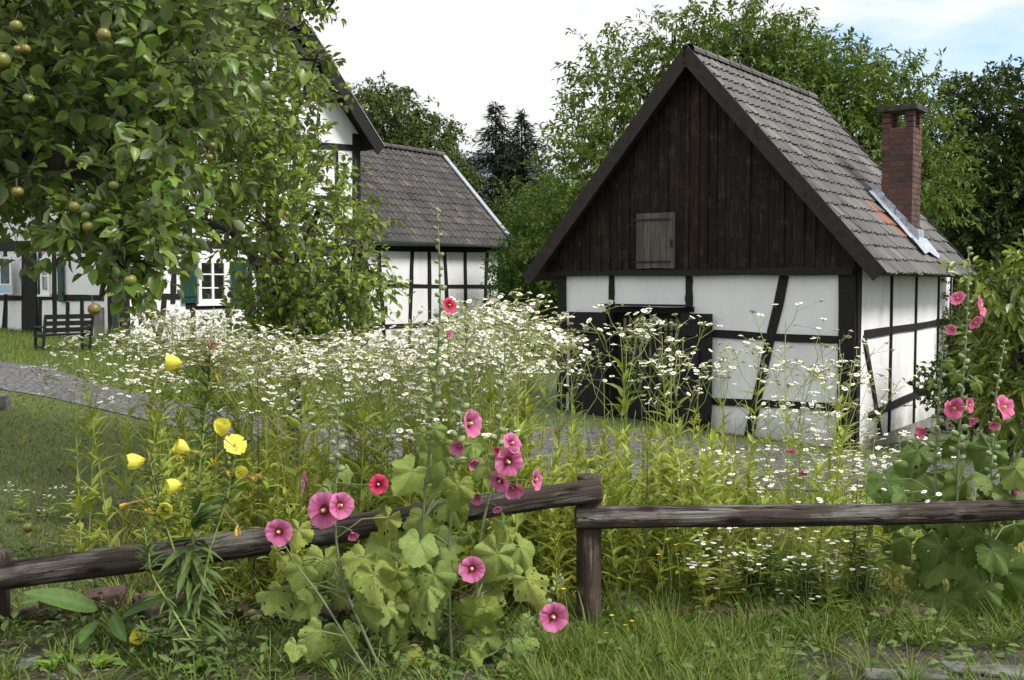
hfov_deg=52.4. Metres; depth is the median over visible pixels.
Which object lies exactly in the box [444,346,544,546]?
fleabane plant
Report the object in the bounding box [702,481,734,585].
leafy weed
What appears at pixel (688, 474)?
leafy weed
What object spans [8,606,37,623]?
edging stone
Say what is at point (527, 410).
fleabane plant
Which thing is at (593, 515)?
log rail fence
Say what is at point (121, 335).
fleabane plant
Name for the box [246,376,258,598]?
dry stalk
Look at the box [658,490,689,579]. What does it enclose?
leafy weed
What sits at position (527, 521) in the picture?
leafy weed
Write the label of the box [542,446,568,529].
leafy weed
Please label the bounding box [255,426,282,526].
leafy weed
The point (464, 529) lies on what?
fleabane plant
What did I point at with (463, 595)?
edging stone
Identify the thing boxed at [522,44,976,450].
timber framed outbuilding
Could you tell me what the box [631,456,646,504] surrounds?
leafy weed
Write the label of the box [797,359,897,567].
fleabane plant
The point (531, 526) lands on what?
leafy weed
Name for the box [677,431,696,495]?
leafy weed
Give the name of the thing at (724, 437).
fleabane plant
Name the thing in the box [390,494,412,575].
leafy weed
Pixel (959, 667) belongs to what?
paving stone
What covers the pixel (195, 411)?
fleabane plant
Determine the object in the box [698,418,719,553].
leafy weed
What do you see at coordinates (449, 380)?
fleabane plant
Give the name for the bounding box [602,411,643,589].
leafy weed
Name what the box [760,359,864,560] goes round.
fleabane plant
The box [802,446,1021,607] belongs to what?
side lawn
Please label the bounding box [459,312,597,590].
fleabane plant
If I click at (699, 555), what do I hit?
fleabane plant
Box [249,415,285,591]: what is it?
leafy weed
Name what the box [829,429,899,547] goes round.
fleabane plant
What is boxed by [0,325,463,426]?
house lawn
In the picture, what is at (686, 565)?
leafy weed
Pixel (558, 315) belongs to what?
fleabane plant
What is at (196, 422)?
fleabane plant
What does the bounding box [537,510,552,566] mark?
leafy weed
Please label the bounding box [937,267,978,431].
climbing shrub
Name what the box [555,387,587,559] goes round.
leafy weed
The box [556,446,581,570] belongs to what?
leafy weed
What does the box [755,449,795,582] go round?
leafy weed
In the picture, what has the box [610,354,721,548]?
fleabane plant
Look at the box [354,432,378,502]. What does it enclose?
leafy weed
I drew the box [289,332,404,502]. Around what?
fleabane plant
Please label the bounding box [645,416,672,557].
leafy weed
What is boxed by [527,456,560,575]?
leafy weed
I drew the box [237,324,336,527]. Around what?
fleabane plant
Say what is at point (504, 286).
shrub
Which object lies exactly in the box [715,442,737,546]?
leafy weed
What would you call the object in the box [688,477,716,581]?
leafy weed
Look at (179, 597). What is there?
edging stone
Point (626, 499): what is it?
leafy weed
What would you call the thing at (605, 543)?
leafy weed
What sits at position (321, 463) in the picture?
leafy weed
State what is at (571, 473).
leafy weed
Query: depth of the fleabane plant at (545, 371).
6.16 m
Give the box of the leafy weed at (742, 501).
[728,460,764,560]
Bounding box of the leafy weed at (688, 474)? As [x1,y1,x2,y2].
[676,434,699,579]
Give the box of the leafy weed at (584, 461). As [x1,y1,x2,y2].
[568,416,611,579]
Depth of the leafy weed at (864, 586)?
5.09 m
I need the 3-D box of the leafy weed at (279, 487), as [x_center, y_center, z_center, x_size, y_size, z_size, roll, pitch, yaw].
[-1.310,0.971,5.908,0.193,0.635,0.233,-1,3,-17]
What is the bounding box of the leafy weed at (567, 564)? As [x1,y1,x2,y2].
[554,443,576,589]
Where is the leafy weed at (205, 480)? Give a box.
[184,410,224,575]
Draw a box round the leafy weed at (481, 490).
[475,441,486,536]
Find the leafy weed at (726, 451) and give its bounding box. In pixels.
[714,412,736,501]
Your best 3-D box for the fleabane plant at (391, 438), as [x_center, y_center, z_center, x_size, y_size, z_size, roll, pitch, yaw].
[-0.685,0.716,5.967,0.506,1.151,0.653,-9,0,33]
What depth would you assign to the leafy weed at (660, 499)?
5.47 m
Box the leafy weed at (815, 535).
[793,440,831,587]
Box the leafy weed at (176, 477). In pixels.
[156,461,186,538]
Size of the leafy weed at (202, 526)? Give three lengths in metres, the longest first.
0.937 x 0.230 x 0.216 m
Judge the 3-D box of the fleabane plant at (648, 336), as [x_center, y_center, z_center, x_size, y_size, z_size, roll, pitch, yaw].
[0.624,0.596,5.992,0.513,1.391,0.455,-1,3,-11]
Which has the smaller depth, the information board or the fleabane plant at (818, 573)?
the fleabane plant at (818, 573)
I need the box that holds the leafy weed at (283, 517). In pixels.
[269,469,294,579]
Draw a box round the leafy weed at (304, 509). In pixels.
[285,479,307,594]
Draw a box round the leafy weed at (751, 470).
[738,450,768,548]
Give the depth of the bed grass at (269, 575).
5.49 m
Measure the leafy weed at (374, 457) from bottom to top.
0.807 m
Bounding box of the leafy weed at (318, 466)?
[311,435,328,493]
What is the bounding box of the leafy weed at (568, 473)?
[561,434,578,554]
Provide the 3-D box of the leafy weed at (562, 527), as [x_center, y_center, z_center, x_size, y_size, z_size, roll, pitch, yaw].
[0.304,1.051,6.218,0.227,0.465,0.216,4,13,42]
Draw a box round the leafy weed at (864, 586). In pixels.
[837,525,896,611]
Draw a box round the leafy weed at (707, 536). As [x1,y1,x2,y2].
[694,446,725,567]
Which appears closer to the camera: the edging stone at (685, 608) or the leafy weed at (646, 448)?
the edging stone at (685, 608)
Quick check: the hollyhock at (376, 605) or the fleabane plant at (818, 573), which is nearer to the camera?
the hollyhock at (376, 605)
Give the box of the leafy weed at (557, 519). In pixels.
[538,437,575,601]
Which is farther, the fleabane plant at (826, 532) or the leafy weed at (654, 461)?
the leafy weed at (654, 461)
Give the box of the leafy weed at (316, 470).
[301,437,327,588]
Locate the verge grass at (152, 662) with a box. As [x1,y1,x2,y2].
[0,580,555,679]
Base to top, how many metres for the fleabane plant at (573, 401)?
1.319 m
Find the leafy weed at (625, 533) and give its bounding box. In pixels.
[591,414,633,575]
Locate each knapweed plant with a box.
[782,448,795,583]
[798,470,807,567]
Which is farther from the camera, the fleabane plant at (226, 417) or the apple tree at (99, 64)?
the fleabane plant at (226, 417)
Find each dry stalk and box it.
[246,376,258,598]
[630,456,650,599]
[843,480,864,603]
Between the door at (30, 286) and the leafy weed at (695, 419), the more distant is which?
the door at (30, 286)
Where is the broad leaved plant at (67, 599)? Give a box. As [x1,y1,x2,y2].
[24,575,175,654]
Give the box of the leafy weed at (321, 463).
[308,434,345,553]
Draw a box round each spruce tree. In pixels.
[466,101,526,214]
[480,108,560,332]
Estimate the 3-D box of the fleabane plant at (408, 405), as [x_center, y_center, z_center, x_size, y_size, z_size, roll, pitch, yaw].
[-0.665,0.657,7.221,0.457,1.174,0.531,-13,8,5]
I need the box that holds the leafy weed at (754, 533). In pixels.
[735,429,760,565]
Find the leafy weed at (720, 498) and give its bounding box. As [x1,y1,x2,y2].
[709,423,736,590]
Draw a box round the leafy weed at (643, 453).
[631,405,655,530]
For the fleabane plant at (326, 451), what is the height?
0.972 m
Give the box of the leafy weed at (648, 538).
[626,452,663,591]
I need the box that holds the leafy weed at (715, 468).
[703,422,730,545]
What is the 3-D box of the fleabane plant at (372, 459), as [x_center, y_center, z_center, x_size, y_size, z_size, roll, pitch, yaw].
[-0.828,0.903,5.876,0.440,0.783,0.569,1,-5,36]
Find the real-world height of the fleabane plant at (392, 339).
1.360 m
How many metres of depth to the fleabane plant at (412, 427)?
5.39 m
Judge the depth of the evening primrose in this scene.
4.38 m
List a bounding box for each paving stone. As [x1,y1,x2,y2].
[12,657,40,672]
[862,668,898,679]
[895,666,948,679]
[939,661,989,675]
[981,664,1023,679]
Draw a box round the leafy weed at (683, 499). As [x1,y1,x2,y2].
[664,428,700,598]
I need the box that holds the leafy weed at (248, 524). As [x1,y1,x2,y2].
[241,428,271,569]
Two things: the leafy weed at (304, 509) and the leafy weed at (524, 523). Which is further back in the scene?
the leafy weed at (524, 523)
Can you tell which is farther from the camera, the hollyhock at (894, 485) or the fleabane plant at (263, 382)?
the fleabane plant at (263, 382)
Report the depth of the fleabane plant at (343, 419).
5.47 m
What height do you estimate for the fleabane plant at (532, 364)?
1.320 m
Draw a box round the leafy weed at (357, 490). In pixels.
[344,441,374,550]
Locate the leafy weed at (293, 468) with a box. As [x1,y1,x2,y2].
[281,431,315,555]
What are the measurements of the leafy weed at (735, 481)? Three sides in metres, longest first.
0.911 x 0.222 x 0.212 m
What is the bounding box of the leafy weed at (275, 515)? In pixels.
[256,475,284,591]
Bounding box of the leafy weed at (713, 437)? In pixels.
[664,391,732,593]
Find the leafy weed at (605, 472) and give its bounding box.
[598,428,624,563]
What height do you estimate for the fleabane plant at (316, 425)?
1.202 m
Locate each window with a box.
[37,258,51,296]
[196,259,226,305]
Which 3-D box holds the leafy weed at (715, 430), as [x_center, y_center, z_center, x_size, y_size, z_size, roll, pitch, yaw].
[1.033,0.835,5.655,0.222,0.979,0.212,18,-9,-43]
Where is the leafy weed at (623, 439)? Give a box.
[605,391,637,566]
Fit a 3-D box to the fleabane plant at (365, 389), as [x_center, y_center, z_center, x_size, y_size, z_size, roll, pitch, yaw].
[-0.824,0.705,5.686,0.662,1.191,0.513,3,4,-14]
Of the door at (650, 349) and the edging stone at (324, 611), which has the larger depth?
the door at (650, 349)
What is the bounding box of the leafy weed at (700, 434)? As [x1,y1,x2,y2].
[686,396,710,483]
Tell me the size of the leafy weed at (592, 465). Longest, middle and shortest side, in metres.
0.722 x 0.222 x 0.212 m
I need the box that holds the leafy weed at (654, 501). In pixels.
[614,468,663,597]
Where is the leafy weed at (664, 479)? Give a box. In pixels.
[644,425,677,566]
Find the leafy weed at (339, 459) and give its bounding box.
[331,432,347,491]
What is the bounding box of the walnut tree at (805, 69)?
[500,0,999,304]
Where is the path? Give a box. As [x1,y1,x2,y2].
[0,361,1023,498]
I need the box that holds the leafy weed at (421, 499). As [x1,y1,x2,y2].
[413,483,430,503]
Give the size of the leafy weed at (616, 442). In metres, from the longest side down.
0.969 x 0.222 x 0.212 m
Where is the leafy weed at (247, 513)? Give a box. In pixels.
[237,442,262,564]
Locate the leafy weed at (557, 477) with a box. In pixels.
[536,404,575,558]
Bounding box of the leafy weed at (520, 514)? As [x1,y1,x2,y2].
[506,433,535,595]
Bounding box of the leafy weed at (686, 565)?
[658,532,715,596]
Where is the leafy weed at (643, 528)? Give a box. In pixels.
[633,490,653,563]
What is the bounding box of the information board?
[0,257,12,327]
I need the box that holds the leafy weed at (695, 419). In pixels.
[682,384,700,492]
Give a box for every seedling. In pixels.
[32,653,63,668]
[89,652,121,667]
[181,659,216,673]
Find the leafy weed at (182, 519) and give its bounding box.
[154,422,192,580]
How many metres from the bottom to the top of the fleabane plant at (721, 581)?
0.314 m
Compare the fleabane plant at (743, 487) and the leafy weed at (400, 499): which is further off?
the fleabane plant at (743, 487)
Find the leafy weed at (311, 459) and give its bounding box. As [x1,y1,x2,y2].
[298,434,316,513]
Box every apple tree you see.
[0,0,329,316]
[107,0,414,470]
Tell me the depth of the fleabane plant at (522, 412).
6.71 m
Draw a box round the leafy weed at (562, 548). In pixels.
[545,426,575,585]
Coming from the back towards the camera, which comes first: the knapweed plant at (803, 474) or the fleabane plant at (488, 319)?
the fleabane plant at (488, 319)
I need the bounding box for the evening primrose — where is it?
[119,336,262,658]
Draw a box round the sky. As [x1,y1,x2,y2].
[284,0,1023,211]
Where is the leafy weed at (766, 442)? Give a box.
[750,403,780,574]
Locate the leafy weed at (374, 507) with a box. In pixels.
[352,496,388,544]
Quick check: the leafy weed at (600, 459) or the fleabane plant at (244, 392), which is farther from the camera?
the fleabane plant at (244, 392)
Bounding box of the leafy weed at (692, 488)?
[676,421,714,560]
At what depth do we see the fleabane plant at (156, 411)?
6.47 m
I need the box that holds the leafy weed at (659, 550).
[639,414,683,597]
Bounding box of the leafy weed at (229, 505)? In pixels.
[210,462,242,530]
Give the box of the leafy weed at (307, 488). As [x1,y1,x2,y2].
[300,470,312,549]
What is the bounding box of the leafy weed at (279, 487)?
[268,456,291,559]
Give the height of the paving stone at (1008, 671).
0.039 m
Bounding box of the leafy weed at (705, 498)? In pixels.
[690,440,716,556]
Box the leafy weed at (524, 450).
[514,419,537,534]
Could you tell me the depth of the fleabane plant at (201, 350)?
6.96 m
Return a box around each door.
[23,253,37,333]
[569,312,607,416]
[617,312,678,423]
[680,313,712,430]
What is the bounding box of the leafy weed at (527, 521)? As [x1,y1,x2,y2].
[518,480,538,543]
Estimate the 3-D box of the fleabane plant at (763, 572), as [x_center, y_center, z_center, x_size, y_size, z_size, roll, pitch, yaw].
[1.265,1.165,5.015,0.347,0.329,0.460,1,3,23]
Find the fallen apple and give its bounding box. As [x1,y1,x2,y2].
[23,520,32,531]
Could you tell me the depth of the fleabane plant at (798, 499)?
5.33 m
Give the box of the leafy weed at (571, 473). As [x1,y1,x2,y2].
[565,436,580,591]
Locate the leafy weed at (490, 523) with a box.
[475,475,512,607]
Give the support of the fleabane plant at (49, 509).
on the ground at (110, 487)
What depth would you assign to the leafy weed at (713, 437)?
5.15 m
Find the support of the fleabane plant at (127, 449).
on the ground at (110, 487)
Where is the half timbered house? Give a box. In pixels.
[0,6,384,347]
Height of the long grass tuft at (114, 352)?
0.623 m
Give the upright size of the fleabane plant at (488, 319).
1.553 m
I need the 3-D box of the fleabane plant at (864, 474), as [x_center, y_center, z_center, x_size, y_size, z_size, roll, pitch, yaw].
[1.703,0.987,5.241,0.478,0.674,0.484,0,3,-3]
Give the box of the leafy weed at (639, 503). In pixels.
[620,451,649,593]
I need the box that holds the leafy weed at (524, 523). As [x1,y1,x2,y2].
[515,413,535,533]
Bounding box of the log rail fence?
[0,473,1023,632]
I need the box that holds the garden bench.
[33,314,93,349]
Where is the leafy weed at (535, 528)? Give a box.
[527,439,547,560]
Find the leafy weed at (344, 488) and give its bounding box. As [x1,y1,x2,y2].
[330,454,347,548]
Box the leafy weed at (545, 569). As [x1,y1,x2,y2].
[523,460,551,587]
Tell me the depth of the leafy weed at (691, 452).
5.68 m
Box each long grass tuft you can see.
[64,322,170,349]
[83,331,164,357]
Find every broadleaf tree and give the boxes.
[351,70,497,206]
[455,152,552,214]
[917,54,1023,363]
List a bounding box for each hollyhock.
[255,399,409,667]
[264,471,369,676]
[364,207,475,666]
[398,322,505,669]
[467,573,568,673]
[469,328,549,634]
[865,326,964,590]
[893,246,996,622]
[946,339,1023,626]
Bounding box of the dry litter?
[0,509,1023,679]
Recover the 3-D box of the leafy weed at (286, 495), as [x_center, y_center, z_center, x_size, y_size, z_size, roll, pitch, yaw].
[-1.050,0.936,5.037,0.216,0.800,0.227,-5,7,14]
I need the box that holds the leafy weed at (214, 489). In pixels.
[199,432,231,568]
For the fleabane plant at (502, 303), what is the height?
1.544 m
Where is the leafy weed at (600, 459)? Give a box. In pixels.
[572,411,611,511]
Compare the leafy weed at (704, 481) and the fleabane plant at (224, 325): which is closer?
the leafy weed at (704, 481)
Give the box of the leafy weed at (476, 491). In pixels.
[473,477,494,536]
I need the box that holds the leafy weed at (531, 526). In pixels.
[519,465,542,566]
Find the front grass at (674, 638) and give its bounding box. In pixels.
[478,568,1023,679]
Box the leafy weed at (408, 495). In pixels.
[397,492,412,506]
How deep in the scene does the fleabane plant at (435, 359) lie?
6.64 m
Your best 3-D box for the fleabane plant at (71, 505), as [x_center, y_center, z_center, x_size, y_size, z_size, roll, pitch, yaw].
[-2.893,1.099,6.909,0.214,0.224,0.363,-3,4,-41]
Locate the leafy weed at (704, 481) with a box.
[676,426,721,596]
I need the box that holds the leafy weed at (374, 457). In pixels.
[366,438,383,510]
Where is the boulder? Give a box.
[0,393,11,410]
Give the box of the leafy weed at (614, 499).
[571,423,640,579]
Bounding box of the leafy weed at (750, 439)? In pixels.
[743,412,768,535]
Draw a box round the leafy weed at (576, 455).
[559,404,588,539]
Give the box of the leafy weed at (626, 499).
[614,468,650,570]
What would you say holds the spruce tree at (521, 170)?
on the ground at (110, 487)
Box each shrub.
[472,167,589,357]
[487,173,556,346]
[902,250,1023,457]
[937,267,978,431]
[939,228,1023,480]
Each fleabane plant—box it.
[3,489,48,521]
[6,480,29,510]
[17,369,124,551]
[21,330,155,547]
[28,486,65,517]
[38,349,156,550]
[38,510,77,550]
[55,485,90,522]
[67,336,183,527]
[92,326,202,523]
[92,361,197,543]
[97,369,195,538]
[99,311,218,512]
[103,332,198,528]
[104,317,200,503]
[106,342,214,531]
[124,327,238,510]
[125,338,198,519]
[131,304,238,504]
[134,323,259,517]
[137,357,234,517]
[142,308,242,526]
[152,333,253,512]
[153,310,257,500]
[157,334,263,503]
[157,367,202,496]
[176,308,274,520]
[176,342,256,501]
[179,341,263,484]
[181,327,259,520]
[182,331,301,527]
[190,360,258,518]
[193,336,284,510]
[206,349,331,521]
[206,365,329,519]
[208,381,265,512]
[211,355,303,495]
[212,328,350,598]
[214,326,327,528]
[218,385,362,520]
[225,340,342,498]
[226,360,303,494]
[229,329,301,503]
[229,362,305,510]
[232,333,311,524]
[232,357,327,525]
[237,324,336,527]
[248,344,334,506]
[250,338,323,494]
[283,329,386,553]
[284,405,392,572]
[287,348,373,500]
[288,354,369,494]
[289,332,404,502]
[291,349,399,552]
[296,341,362,490]
[296,361,340,506]
[297,345,348,492]
[305,325,421,601]
[307,358,417,554]
[308,327,421,545]
[323,348,444,549]
[324,353,425,509]
[333,330,428,503]
[336,363,434,555]
[342,432,418,464]
[344,354,453,505]
[348,330,428,500]
[349,349,431,504]
[351,362,433,505]
[356,305,483,565]
[364,345,424,503]
[369,359,425,500]
[372,333,500,534]
[372,389,433,506]
[373,319,475,528]
[373,332,500,593]
[376,339,488,499]
[379,374,493,540]
[380,415,518,598]
[384,399,463,492]
[385,387,456,431]
[387,328,510,594]
[389,329,464,469]
[390,386,485,480]
[396,336,499,496]
[403,296,512,485]
[404,335,493,487]
[405,347,480,479]
[406,337,519,591]
[406,353,483,531]
[407,364,509,556]
[408,309,497,457]
[408,345,525,592]
[413,372,496,419]
[415,322,509,533]
[419,336,510,530]
[422,358,480,476]
[424,292,529,483]
[426,294,529,524]
[426,303,555,543]
[430,316,525,476]
[442,331,540,524]
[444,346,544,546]
[445,311,512,492]
[445,337,549,539]
[447,352,543,546]
[451,326,552,538]
[453,347,511,441]
[456,309,551,432]
[456,317,568,534]
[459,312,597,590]
[460,304,580,491]
[460,338,556,490]
[478,301,565,517]
[482,307,573,451]
[484,323,579,486]
[491,318,575,483]
[493,287,577,466]
[497,323,568,484]
[499,322,572,513]
[509,328,602,479]
[526,359,606,481]
[537,335,615,529]
[542,300,661,554]
[580,323,675,558]
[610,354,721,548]
[620,313,722,503]
[626,337,735,538]
[662,473,776,582]
[666,459,775,541]
[674,527,766,596]
[675,550,765,611]
[677,527,748,588]
[679,447,743,559]
[686,546,765,603]
[688,453,764,560]
[690,357,786,537]
[693,461,771,551]
[693,527,818,607]
[702,568,748,601]
[707,543,752,590]
[709,334,822,547]
[715,573,791,600]
[716,300,839,568]
[716,450,822,576]
[730,460,834,589]
[731,553,837,608]
[733,537,806,601]
[741,428,842,590]
[744,465,815,542]
[746,391,841,552]
[748,552,845,602]
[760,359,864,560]
[761,330,915,586]
[761,469,862,566]
[763,438,862,545]
[764,440,862,588]
[764,470,826,556]
[766,431,845,567]
[771,574,825,598]
[774,461,822,585]
[775,526,855,585]
[777,552,877,610]
[779,376,926,573]
[781,398,885,571]
[787,535,848,610]
[789,468,909,587]
[792,449,885,549]
[792,461,861,544]
[793,453,893,592]
[795,354,893,503]
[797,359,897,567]
[800,428,889,592]
[804,573,877,608]
[806,460,864,546]
[813,535,889,599]
[815,469,886,553]
[818,452,892,550]
[822,470,886,569]
[824,442,899,548]
[825,536,869,596]
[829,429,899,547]
[831,558,879,592]
[835,441,874,546]
[844,454,892,548]
[845,486,886,586]
[851,430,941,590]
[851,454,941,595]
[875,436,966,543]
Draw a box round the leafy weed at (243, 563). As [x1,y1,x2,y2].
[220,451,255,591]
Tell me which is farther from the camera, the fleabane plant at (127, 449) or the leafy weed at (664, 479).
the fleabane plant at (127, 449)
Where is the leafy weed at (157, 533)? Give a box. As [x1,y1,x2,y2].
[146,429,182,589]
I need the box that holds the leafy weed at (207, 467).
[196,445,216,535]
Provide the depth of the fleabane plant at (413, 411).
5.55 m
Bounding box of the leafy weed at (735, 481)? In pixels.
[722,418,750,577]
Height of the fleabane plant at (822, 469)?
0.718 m
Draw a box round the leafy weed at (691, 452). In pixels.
[672,424,700,554]
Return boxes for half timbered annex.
[360,142,514,348]
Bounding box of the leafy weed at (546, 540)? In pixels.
[529,475,559,573]
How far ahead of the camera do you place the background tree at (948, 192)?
38.42 m
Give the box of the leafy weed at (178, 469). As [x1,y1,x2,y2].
[165,418,194,525]
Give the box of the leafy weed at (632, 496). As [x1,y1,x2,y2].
[612,442,645,560]
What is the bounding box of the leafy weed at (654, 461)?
[646,436,665,504]
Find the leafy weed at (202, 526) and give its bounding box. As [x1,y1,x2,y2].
[177,409,214,535]
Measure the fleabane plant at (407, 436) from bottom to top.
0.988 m
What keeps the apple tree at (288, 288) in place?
on the ground at (110, 487)
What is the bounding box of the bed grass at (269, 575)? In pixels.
[92,466,1023,616]
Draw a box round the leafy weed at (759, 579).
[729,534,787,603]
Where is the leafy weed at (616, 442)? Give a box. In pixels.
[606,405,635,574]
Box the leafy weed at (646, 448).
[637,408,666,540]
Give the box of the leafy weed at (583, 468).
[574,437,594,542]
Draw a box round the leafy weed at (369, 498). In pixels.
[346,466,380,548]
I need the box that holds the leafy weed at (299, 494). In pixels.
[279,435,318,592]
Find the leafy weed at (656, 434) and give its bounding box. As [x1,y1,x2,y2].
[646,401,662,537]
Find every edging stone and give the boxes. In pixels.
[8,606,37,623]
[38,601,90,618]
[84,585,128,613]
[132,592,165,621]
[161,591,197,620]
[197,603,251,623]
[243,607,295,626]
[301,603,339,624]
[339,602,354,618]
[458,591,501,604]
[507,586,549,613]
[610,599,654,616]
[650,601,694,621]
[692,602,735,624]
[744,603,794,622]
[866,603,927,625]
[926,606,941,616]
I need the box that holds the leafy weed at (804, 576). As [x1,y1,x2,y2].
[779,549,840,612]
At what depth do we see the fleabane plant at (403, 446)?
5.27 m
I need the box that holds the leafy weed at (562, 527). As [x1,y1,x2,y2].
[558,508,574,542]
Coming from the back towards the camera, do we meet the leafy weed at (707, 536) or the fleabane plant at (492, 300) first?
the fleabane plant at (492, 300)
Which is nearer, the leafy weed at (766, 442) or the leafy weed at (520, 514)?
the leafy weed at (520, 514)
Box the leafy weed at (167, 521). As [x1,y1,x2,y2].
[151,458,178,588]
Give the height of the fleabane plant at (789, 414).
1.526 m
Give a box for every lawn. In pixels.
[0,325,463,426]
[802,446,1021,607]
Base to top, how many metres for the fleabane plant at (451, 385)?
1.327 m
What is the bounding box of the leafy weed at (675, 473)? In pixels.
[649,418,688,568]
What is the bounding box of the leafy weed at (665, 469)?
[649,443,678,552]
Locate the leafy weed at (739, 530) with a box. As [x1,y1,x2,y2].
[720,487,748,579]
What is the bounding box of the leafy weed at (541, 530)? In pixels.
[525,411,555,579]
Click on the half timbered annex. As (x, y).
(418, 185)
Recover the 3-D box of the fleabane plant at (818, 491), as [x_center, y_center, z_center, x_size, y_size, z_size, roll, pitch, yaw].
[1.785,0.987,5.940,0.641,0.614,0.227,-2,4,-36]
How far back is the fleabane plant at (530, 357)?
6.82 m
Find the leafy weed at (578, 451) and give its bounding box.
[564,411,591,474]
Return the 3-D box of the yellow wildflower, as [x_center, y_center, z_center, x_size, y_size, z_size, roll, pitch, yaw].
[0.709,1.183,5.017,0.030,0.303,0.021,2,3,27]
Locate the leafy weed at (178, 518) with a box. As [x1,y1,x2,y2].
[168,448,197,535]
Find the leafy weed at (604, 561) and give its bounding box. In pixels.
[601,464,614,586]
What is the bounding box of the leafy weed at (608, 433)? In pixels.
[593,404,617,548]
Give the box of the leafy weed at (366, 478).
[340,437,375,554]
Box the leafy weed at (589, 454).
[580,416,599,470]
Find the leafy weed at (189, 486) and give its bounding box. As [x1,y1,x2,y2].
[173,456,205,572]
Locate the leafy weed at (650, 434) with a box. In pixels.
[638,401,658,535]
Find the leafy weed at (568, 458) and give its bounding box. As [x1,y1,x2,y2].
[560,429,573,481]
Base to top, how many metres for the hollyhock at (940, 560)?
1.940 m
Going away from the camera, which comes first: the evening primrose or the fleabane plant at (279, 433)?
the evening primrose
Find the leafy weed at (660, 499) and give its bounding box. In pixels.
[644,413,674,579]
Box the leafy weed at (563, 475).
[549,451,576,523]
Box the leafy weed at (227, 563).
[210,454,249,600]
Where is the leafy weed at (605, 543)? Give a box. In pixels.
[601,496,625,588]
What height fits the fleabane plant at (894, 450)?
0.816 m
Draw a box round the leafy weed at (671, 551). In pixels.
[652,410,691,599]
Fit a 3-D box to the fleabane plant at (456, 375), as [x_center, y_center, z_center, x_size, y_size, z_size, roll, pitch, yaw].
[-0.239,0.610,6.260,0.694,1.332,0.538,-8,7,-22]
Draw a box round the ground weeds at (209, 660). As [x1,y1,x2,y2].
[0,535,1023,679]
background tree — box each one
[495,138,609,301]
[864,134,1007,317]
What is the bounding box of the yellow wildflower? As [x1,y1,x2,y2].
[656,554,662,595]
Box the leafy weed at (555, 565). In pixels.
[536,432,573,602]
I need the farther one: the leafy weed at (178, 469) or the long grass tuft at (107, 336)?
the long grass tuft at (107, 336)
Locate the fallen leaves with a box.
[0,398,333,577]
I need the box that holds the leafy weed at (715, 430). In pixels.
[680,406,720,563]
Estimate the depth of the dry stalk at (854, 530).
5.16 m
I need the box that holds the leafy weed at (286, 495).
[266,453,319,595]
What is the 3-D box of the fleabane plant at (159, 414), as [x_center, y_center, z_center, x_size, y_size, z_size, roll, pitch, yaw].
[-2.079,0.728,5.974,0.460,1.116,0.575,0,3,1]
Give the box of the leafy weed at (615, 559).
[587,420,642,598]
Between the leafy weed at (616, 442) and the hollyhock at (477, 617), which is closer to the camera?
the hollyhock at (477, 617)
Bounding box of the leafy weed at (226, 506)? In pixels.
[207,470,233,562]
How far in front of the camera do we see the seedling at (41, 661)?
4.34 m
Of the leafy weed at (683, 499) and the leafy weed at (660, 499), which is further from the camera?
the leafy weed at (660, 499)
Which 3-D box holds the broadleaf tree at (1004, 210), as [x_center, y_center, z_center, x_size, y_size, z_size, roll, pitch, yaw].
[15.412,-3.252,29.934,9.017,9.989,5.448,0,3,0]
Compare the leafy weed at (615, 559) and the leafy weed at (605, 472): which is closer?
the leafy weed at (615, 559)
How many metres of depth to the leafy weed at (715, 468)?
5.68 m
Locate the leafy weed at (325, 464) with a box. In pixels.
[312,407,343,548]
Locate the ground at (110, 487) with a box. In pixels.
[0,309,1023,616]
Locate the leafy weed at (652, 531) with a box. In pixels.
[633,480,656,563]
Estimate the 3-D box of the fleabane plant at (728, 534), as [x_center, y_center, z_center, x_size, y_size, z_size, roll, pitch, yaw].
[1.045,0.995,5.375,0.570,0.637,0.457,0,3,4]
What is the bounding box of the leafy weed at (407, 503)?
[391,493,410,545]
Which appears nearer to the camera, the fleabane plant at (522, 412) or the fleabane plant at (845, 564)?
the fleabane plant at (845, 564)
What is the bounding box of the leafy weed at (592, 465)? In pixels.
[587,438,597,469]

